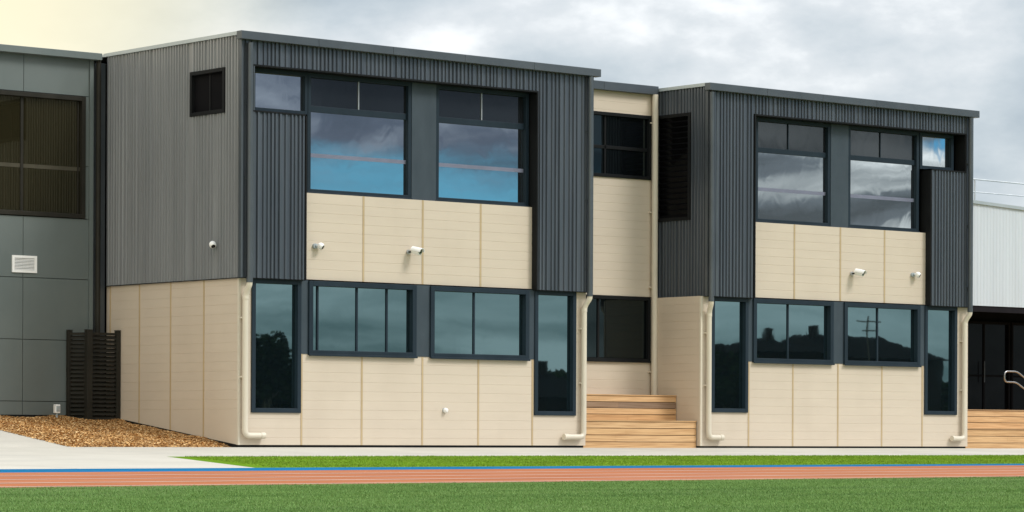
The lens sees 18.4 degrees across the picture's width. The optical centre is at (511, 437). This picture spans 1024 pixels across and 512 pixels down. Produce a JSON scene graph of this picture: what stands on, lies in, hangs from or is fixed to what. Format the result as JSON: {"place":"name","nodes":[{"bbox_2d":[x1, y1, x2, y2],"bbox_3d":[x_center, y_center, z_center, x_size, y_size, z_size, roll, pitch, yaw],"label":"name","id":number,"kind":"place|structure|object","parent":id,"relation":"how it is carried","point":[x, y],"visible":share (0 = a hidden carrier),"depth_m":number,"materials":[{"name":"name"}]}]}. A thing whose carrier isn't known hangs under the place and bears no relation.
{"place":"outdoors","nodes":[
{"label":"outdoors","id":0,"kind":"place"},
{"bbox_2d":[0,430,252,468],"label":"paved apron","id":1,"kind":"object","parent":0,"point":[17,451],"visible":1,"depth_m":50.89,"materials":[{"name":"concrete"}]},
{"bbox_2d":[0,44,105,416],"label":"panel building","id":2,"kind":"structure","parent":1,"relation":"on","point":[52,196],"depth_m":61.72,"materials":[{"name":"grey metal"}]},
{"bbox_2d":[0,90,85,218],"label":"window","id":3,"kind":"structure","parent":2,"relation":"in","point":[43,136],"depth_m":61.68,"materials":[{"name":"brown glass"}]},
{"bbox_2d":[0,465,1023,487],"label":"running track","id":4,"kind":"structure","parent":0,"point":[86,479],"depth_m":43.44,"materials":[{"name":"rubber"}]},
{"bbox_2d":[0,464,1023,472],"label":"track kerb strip","id":5,"kind":"object","parent":4,"relation":"on","point":[266,469],"visible":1,"depth_m":48.17,"materials":[{"name":"blue rubber"}]},
{"bbox_2d":[0,476,1023,511],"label":"playing field","id":6,"kind":"structure","parent":0,"point":[413,486],"depth_m":32.28,"materials":[{"name":"green plant"}]},
{"bbox_2d":[0,0,1023,206],"label":"sky","id":7,"kind":"structure","parent":0,"point":[958,54],"materials":[{"name":"grey"}]},
{"bbox_2d":[76,447,1023,456],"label":"footpath","id":8,"kind":"structure","parent":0,"point":[269,451],"depth_m":60.88,"materials":[{"name":"concrete"}]},
{"bbox_2d":[0,415,229,446],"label":"mulch bed","id":9,"kind":"object","parent":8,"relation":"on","point":[109,436],"visible":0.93,"depth_m":58.85,"materials":[{"name":"brown wood"}]},
{"bbox_2d":[53,404,59,417],"bbox_3d":[-8.835,-0.441,61.487,0.110,0.410,0.103,0,0,-39],"label":"power outlet","id":10,"kind":"object","parent":9,"relation":"on","point":[56,408],"visible":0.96,"depth_m":61.45,"materials":[{"name":"white plastic"}]},
{"bbox_2d":[66,329,120,419],"bbox_3d":[-8.196,-1.096,62.028,0.932,2.025,0.547,0,0,-39],"label":"louvre screen","id":11,"kind":"object","parent":9,"relation":"on","point":[87,368],"visible":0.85,"depth_m":61.88,"materials":[{"name":"brown metal"}]},
{"bbox_2d":[94,30,600,447],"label":"classroom block","id":12,"kind":"structure","parent":8,"relation":"on","point":[265,162],"depth_m":61.27,"materials":[{"name":"grey metal"}]},
{"bbox_2d":[189,67,225,116],"bbox_3d":[-5.722,-6.519,59.782,0.101,0.850,1.170,0,0,-39],"label":"window","id":13,"kind":"structure","parent":12,"relation":"in","point":[192,113],"depth_m":59.79,"materials":[{"name":"black metal"}]},
{"bbox_2d":[209,241,216,247],"bbox_3d":[-5.602,-3.622,59.443,0.229,0.142,0.139,0,0,-75],"label":"security camera","id":14,"kind":"object","parent":12,"relation":"attached to","point":[212,244],"visible":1,"depth_m":59.36,"materials":[{"name":"white plastic"}]},
{"bbox_2d":[251,279,301,412],"bbox_3d":[-4.455,-1.724,59.554,1.130,2.510,0.116,0,0,-39],"label":"window","id":15,"kind":"structure","parent":12,"relation":"in","point":[275,304],"depth_m":59.61,"materials":[{"name":"teal glass"}]},
{"bbox_2d":[255,68,307,115],"bbox_3d":[-4.396,-6.523,59.735,1.300,0.818,0.096,0,0,-39],"label":"window","id":16,"kind":"structure","parent":12,"relation":"in","point":[284,91],"depth_m":59.79,"materials":[{"name":"grey glass"}]},
{"bbox_2d":[312,243,323,249],"bbox_3d":[-3.672,-3.635,60.097,0.229,0.138,0.136,0,0,15],"label":"security camera","id":17,"kind":"object","parent":12,"relation":"attached to","point":[320,246],"visible":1,"depth_m":60.05,"materials":[{"name":"white plastic"}]},
{"bbox_2d":[307,73,411,198],"bbox_3d":[-2.942,-5.777,60.915,2.510,2.298,0.121,0,0,-39],"label":"window","id":18,"kind":"structure","parent":12,"relation":"in","point":[359,129],"depth_m":60.97,"materials":[{"name":"blue glass"}]},
{"bbox_2d":[308,281,417,357],"bbox_3d":[-2.877,-2.260,60.818,2.590,1.424,0.151,0,0,-39],"label":"window","id":19,"kind":"structure","parent":12,"relation":"in","point":[346,319],"depth_m":60.86,"materials":[{"name":"teal glass"}]},
{"bbox_2d":[406,246,424,254],"bbox_3d":[-1.877,-3.628,61.454,0.351,0.184,0.162,0,0,33],"label":"security camera","id":20,"kind":"object","parent":12,"relation":"attached to","point":[416,250],"visible":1,"depth_m":61.40,"materials":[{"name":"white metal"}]},
{"bbox_2d":[429,286,530,360],"bbox_3d":[-0.647,-2.251,62.648,2.520,1.424,0.151,0,0,-39],"label":"window","id":21,"kind":"structure","parent":12,"relation":"in","point":[467,323],"depth_m":62.70,"materials":[{"name":"teal glass"}]},
{"bbox_2d":[435,85,529,206],"bbox_3d":[-0.600,-5.767,62.837,2.390,2.298,0.121,0,0,-39],"label":"window","id":22,"kind":"structure","parent":12,"relation":"in","point":[482,135],"depth_m":62.89,"materials":[{"name":"blue glass"}]},
{"bbox_2d":[534,291,576,415],"bbox_3d":[0.848,-1.703,63.906,1.090,2.510,0.116,0,0,-39],"label":"window","id":23,"kind":"structure","parent":12,"relation":"in","point":[555,311],"depth_m":63.97,"materials":[{"name":"teal glass"}]},
{"bbox_2d":[583,394,696,447],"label":"timber steps","id":24,"kind":"structure","parent":8,"relation":"on","point":[629,421],"depth_m":65.83,"materials":[{"name":"brown wood"}]},
{"bbox_2d":[642,82,979,447],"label":"classroom block","id":25,"kind":"structure","parent":8,"relation":"on","point":[782,214],"depth_m":68.59,"materials":[{"name":"grey metal"}]},
{"bbox_2d":[658,112,690,221],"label":"louvre window","id":26,"kind":"structure","parent":25,"relation":"in","point":[680,116],"depth_m":67.22,"materials":[{"name":"black metal"}]},
{"bbox_2d":[711,297,748,412],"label":"window","id":27,"kind":"structure","parent":25,"relation":"in","point":[730,316],"depth_m":67.04,"materials":[{"name":"teal glass"}]},
{"bbox_2d":[756,117,830,226],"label":"window","id":28,"kind":"structure","parent":25,"relation":"in","point":[793,158],"depth_m":68.36,"materials":[{"name":"grey glass"}]},
{"bbox_2d":[753,298,834,364],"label":"window","id":29,"kind":"structure","parent":25,"relation":"in","point":[784,331],"depth_m":68.20,"materials":[{"name":"teal glass"}]},
{"bbox_2d":[850,268,866,276],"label":"security camera","id":30,"kind":"object","parent":25,"relation":"attached to","point":[859,272],"visible":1,"depth_m":69.15,"materials":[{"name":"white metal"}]},
{"bbox_2d":[843,302,921,366],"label":"window","id":31,"kind":"structure","parent":25,"relation":"in","point":[875,334],"depth_m":69.95,"materials":[{"name":"teal glass"}]},
{"bbox_2d":[848,126,919,231],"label":"window","id":32,"kind":"structure","parent":25,"relation":"in","point":[883,164],"depth_m":70.12,"materials":[{"name":"grey glass"}]},
{"bbox_2d":[910,272,920,277],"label":"security camera","id":33,"kind":"object","parent":25,"relation":"attached to","point":[917,274],"visible":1,"depth_m":70.44,"materials":[{"name":"white plastic"}]},
{"bbox_2d":[919,132,953,170],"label":"window","id":34,"kind":"structure","parent":25,"relation":"in","point":[936,151],"depth_m":71.21,"materials":[{"name":"blue glass"}]},
{"bbox_2d":[924,306,957,414],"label":"window","id":35,"kind":"structure","parent":25,"relation":"in","point":[940,368],"depth_m":71.17,"materials":[{"name":"teal glass"}]},
{"bbox_2d":[966,409,1023,447],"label":"timber steps","id":36,"kind":"structure","parent":8,"relation":"on","point":[995,428],"depth_m":72.95,"materials":[{"name":"brown wood"}]},
{"bbox_2d":[1004,371,1023,388],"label":"handrail","id":37,"kind":"object","parent":36,"relation":"on","point":[1021,386],"visible":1,"depth_m":77.06,"materials":[{"name":"metal"}]},
{"bbox_2d":[174,454,1023,467],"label":"lawn","id":38,"kind":"structure","parent":0,"point":[716,460],"depth_m":54.90,"materials":[{"name":"green plant"}]},
{"label":"ground","id":39,"kind":"structure","parent":0,"visible":0},
{"bbox_2d":[586,80,658,394],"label":"link building","id":40,"kind":"structure","parent":39,"relation":"on","point":[622,315],"depth_m":67.08,"materials":[{"name":"beige"}]},
{"bbox_2d":[586,295,650,362],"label":"window","id":41,"kind":"structure","parent":40,"relation":"in","point":[618,327],"depth_m":67.02,"materials":[{"name":"black glass"}]},
{"bbox_2d":[593,111,651,179],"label":"window","id":42,"kind":"structure","parent":40,"relation":"in","point":[622,142],"depth_m":67.06,"materials":[{"name":"black glass"}]},
{"bbox_2d":[968,200,1023,409],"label":"white building","id":43,"kind":"structure","parent":39,"relation":"on","point":[996,336],"depth_m":80.27,"materials":[{"name":"metal"}]},
{"bbox_2d":[968,321,1009,409],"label":"glazed door","id":44,"kind":"structure","parent":43,"relation":"in","point":[988,342],"depth_m":83.21,"materials":[{"name":"black glass"}]},
{"bbox_2d":[973,178,1023,199],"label":"roof railing","id":45,"kind":"object","parent":43,"relation":"on","point":[974,191],"visible":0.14,"depth_m":81.45,"materials":[{"name":"silver metal"}]},
{"bbox_2d":[1010,322,1023,409],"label":"glazed door","id":46,"kind":"structure","parent":43,"relation":"in","point":[1016,329],"depth_m":83.90,"materials":[{"name":"black glass"}]}
]}

